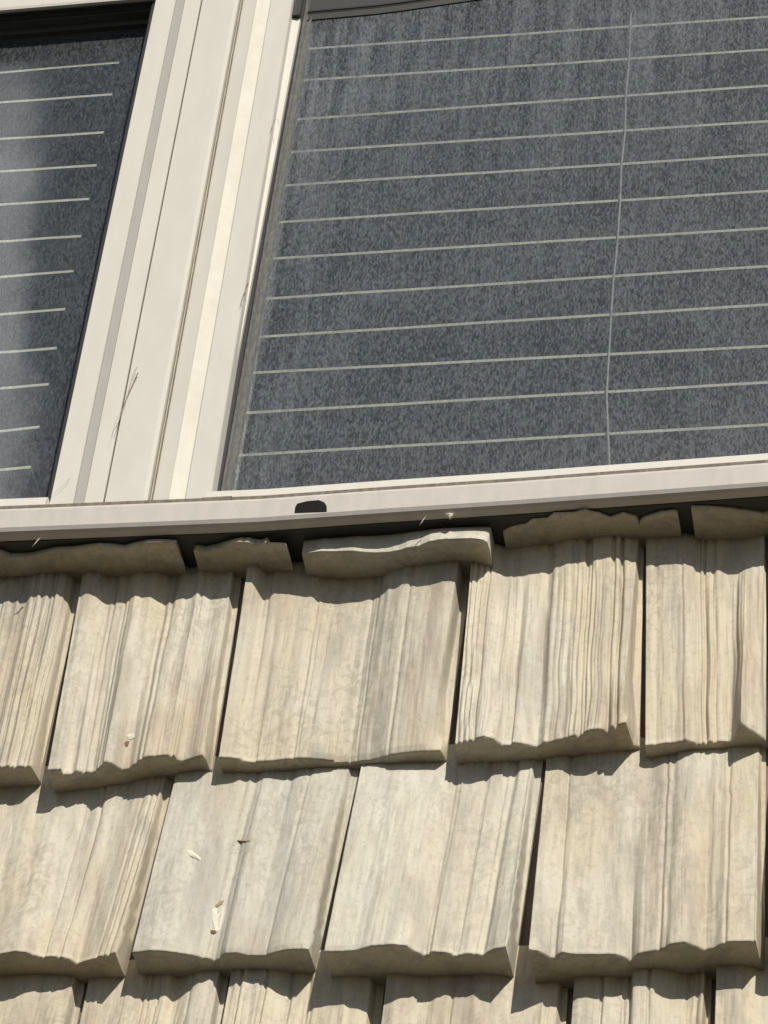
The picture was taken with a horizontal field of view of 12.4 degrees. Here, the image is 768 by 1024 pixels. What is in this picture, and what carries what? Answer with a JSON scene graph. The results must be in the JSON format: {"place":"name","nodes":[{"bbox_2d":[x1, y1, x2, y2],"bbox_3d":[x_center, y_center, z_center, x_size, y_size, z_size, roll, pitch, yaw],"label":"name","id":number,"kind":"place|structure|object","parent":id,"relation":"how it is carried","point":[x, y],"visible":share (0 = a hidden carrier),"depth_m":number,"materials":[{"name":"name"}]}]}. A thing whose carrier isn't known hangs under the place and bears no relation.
{"place":"outdoors","nodes":[
{"label":"outdoors","id":0,"kind":"place"},
{"bbox_2d":[0,0,767,496],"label":"room","id":1,"kind":"object","parent":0,"point":[130,66],"depth_m":5.29,"materials":[{"name":"grey paint"}]},
{"label":"ground","id":2,"kind":"structure","parent":0,"visible":0},
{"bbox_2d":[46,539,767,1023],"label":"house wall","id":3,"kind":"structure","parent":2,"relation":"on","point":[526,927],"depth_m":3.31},
{"bbox_2d":[0,572,80,786],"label":"wood shingle","id":4,"kind":"object","parent":3,"relation":"attached to","point":[37,615],"visible":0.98,"depth_m":3.50,"materials":[{"name":"beige wood"}]},
{"bbox_2d":[0,974,85,1023],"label":"wood shingle","id":5,"kind":"object","parent":3,"relation":"attached to","point":[39,999],"visible":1,"depth_m":3.20,"materials":[{"name":"beige wood"}]},
{"bbox_2d":[0,766,173,983],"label":"wood shingle","id":6,"kind":"object","parent":3,"relation":"attached to","point":[76,867],"visible":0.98,"depth_m":3.29,"materials":[{"name":"beige wood"}]},
{"bbox_2d":[0,539,186,580],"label":"wood shingle","id":7,"kind":"object","parent":3,"relation":"attached to","point":[163,556],"visible":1,"depth_m":3.57,"materials":[{"name":"beige wood"}]},
{"bbox_2d":[48,566,242,792],"bbox_3d":[-0.236,0.147,3.484,0.168,0.319,0.049,-3,-46,10],"label":"wood shingle","id":8,"kind":"object","parent":3,"relation":"attached to","point":[149,659],"visible":0.96,"depth_m":3.46,"materials":[{"name":"beige wood"}]},
{"bbox_2d":[127,733,134,738],"bbox_3d":[-0.244,0.217,3.402,0.008,0.008,0.004,-3,-46,10],"label":"bird dropping","id":9,"kind":"object","parent":8,"relation":"on","point":[131,736],"visible":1,"depth_m":3.40,"materials":[{"name":"white"}]},
{"bbox_2d":[79,959,228,1023],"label":"wood shingle","id":10,"kind":"object","parent":3,"relation":"attached to","point":[133,996],"visible":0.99,"depth_m":3.18,"materials":[{"name":"beige wood"}]},
{"bbox_2d":[132,756,359,978],"bbox_3d":[-0.123,0.319,3.278,0.183,0.268,0.053,-3,-46,10],"label":"wood shingle","id":11,"kind":"object","parent":10,"relation":"on","point":[272,883],"visible":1,"depth_m":3.25,"materials":[{"name":"beige wood"}]},
{"bbox_2d":[186,850,200,860],"bbox_3d":[-0.177,0.320,3.280,0.016,0.014,0.006,-3,-46,10],"label":"paint chip","id":12,"kind":"object","parent":11,"relation":"on","point":[191,853],"visible":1,"depth_m":3.28,"materials":[{"name":"white paint"}]},
{"bbox_2d":[212,908,223,930],"bbox_3d":[-0.153,0.374,3.219,0.011,0.029,0.008,-3,-46,10],"label":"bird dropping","id":13,"kind":"object","parent":11,"relation":"on","point":[215,916],"visible":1,"depth_m":3.22,"materials":[{"name":"white"}]},
{"bbox_2d":[194,537,294,578],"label":"wood shingle","id":14,"kind":"object","parent":3,"relation":"attached to","point":[236,556],"visible":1,"depth_m":3.54,"materials":[{"name":"beige wood"}]},
{"bbox_2d":[222,950,384,1023],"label":"wood shingle","id":15,"kind":"object","parent":3,"relation":"attached to","point":[319,995],"visible":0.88,"depth_m":3.15,"materials":[{"name":"beige wood"}]},
{"bbox_2d":[219,561,469,772],"bbox_3d":[-0.033,0.135,3.458,0.227,0.306,0.039,-3,-46,10],"label":"wood shingle","id":16,"kind":"object","parent":3,"relation":"attached to","point":[354,673],"visible":0.96,"depth_m":3.43,"materials":[{"name":"beige wood"}]},
{"bbox_2d":[302,527,494,578],"bbox_3d":[0.015,0.042,3.522,0.191,0.038,0.067,-3,-46,10],"label":"wood shingle","id":17,"kind":"object","parent":16,"relation":"on","point":[358,557],"visible":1,"depth_m":3.51,"materials":[{"name":"beige wood"}]},
{"bbox_2d":[0,0,767,567],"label":"window","id":18,"kind":"structure","parent":3,"relation":"attached to","point":[194,224],"depth_m":3.84,"materials":[{"name":"grey plastic"}]},
{"bbox_2d":[0,61,128,498],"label":"venetian blind","id":19,"kind":"object","parent":18,"relation":"attached to","point":[59,125],"visible":0.98,"depth_m":4.09,"materials":[{"name":"fabric"}]},
{"bbox_2d":[116,373,137,426],"bbox_3d":[-0.271,-0.118,3.720,0.013,0.086,0.001,-3,-46,10],"label":"dry stalk","id":20,"kind":"object","parent":18,"relation":"on","point":[126,397],"visible":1,"depth_m":3.73,"materials":[{"name":"brown"}]},
{"bbox_2d":[445,513,453,518],"bbox_3d":[0.065,0.004,3.494,0.008,0.006,0.004,-3,-46,10],"label":"dried foam","id":21,"kind":"object","parent":18,"relation":"attached to","point":[449,515],"visible":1,"depth_m":3.49,"materials":[{"name":"white plastic"}]},
{"bbox_2d":[238,13,767,489],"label":"venetian blind","id":22,"kind":"object","parent":18,"relation":"attached to","point":[622,353],"visible":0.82,"depth_m":3.90,"materials":[{"name":"fabric"}]},
{"bbox_2d":[324,744,543,986],"bbox_3d":[0.050,0.308,3.237,0.179,0.283,0.070,-3,-46,10],"label":"wood shingle","id":23,"kind":"object","parent":3,"relation":"attached to","point":[433,879],"visible":1,"depth_m":3.21,"materials":[{"name":"beige wood"}]},
{"bbox_2d":[381,945,568,1023],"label":"wood shingle","id":24,"kind":"object","parent":3,"relation":"attached to","point":[521,996],"visible":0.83,"depth_m":3.12,"materials":[{"name":"beige wood"}]},
{"bbox_2d":[455,535,643,764],"bbox_3d":[0.165,0.118,3.417,0.173,0.308,0.055,-3,-46,10],"label":"wood shingle","id":25,"kind":"object","parent":3,"relation":"attached to","point":[552,658],"visible":0.99,"depth_m":3.39,"materials":[{"name":"beige wood"}]},
{"bbox_2d":[503,509,681,548],"bbox_3d":[0.207,0.019,3.502,0.176,0.011,0.067,-3,-46,10],"label":"wood shingle","id":26,"kind":"object","parent":3,"relation":"attached to","point":[554,527],"visible":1,"depth_m":3.49,"materials":[{"name":"beige wood"}]},
{"bbox_2d":[571,968,711,1023],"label":"wood shingle","id":27,"kind":"object","parent":3,"relation":"attached to","point":[651,996],"visible":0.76,"depth_m":3.09,"materials":[{"name":"beige wood"}]},
{"bbox_2d":[529,737,765,988],"bbox_3d":[0.241,0.301,3.201,0.207,0.292,0.069,-3,-46,10],"label":"wood shingle","id":28,"kind":"object","parent":3,"relation":"attached to","point":[645,862],"visible":1,"depth_m":3.17,"materials":[{"name":"beige wood"}]},
{"bbox_2d":[645,533,767,758],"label":"wood shingle","id":29,"kind":"object","parent":3,"relation":"attached to","point":[706,655],"visible":1,"depth_m":3.38,"materials":[{"name":"beige wood"}]},
{"bbox_2d":[691,505,767,540],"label":"wood shingle","id":30,"kind":"object","parent":3,"relation":"attached to","point":[711,522],"visible":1,"depth_m":3.48,"materials":[{"name":"beige wood"}]},
{"bbox_2d":[715,937,767,1023],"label":"wood shingle","id":31,"kind":"object","parent":3,"relation":"attached to","point":[741,994],"visible":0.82,"depth_m":3.07,"materials":[{"name":"beige wood"}]}
]}

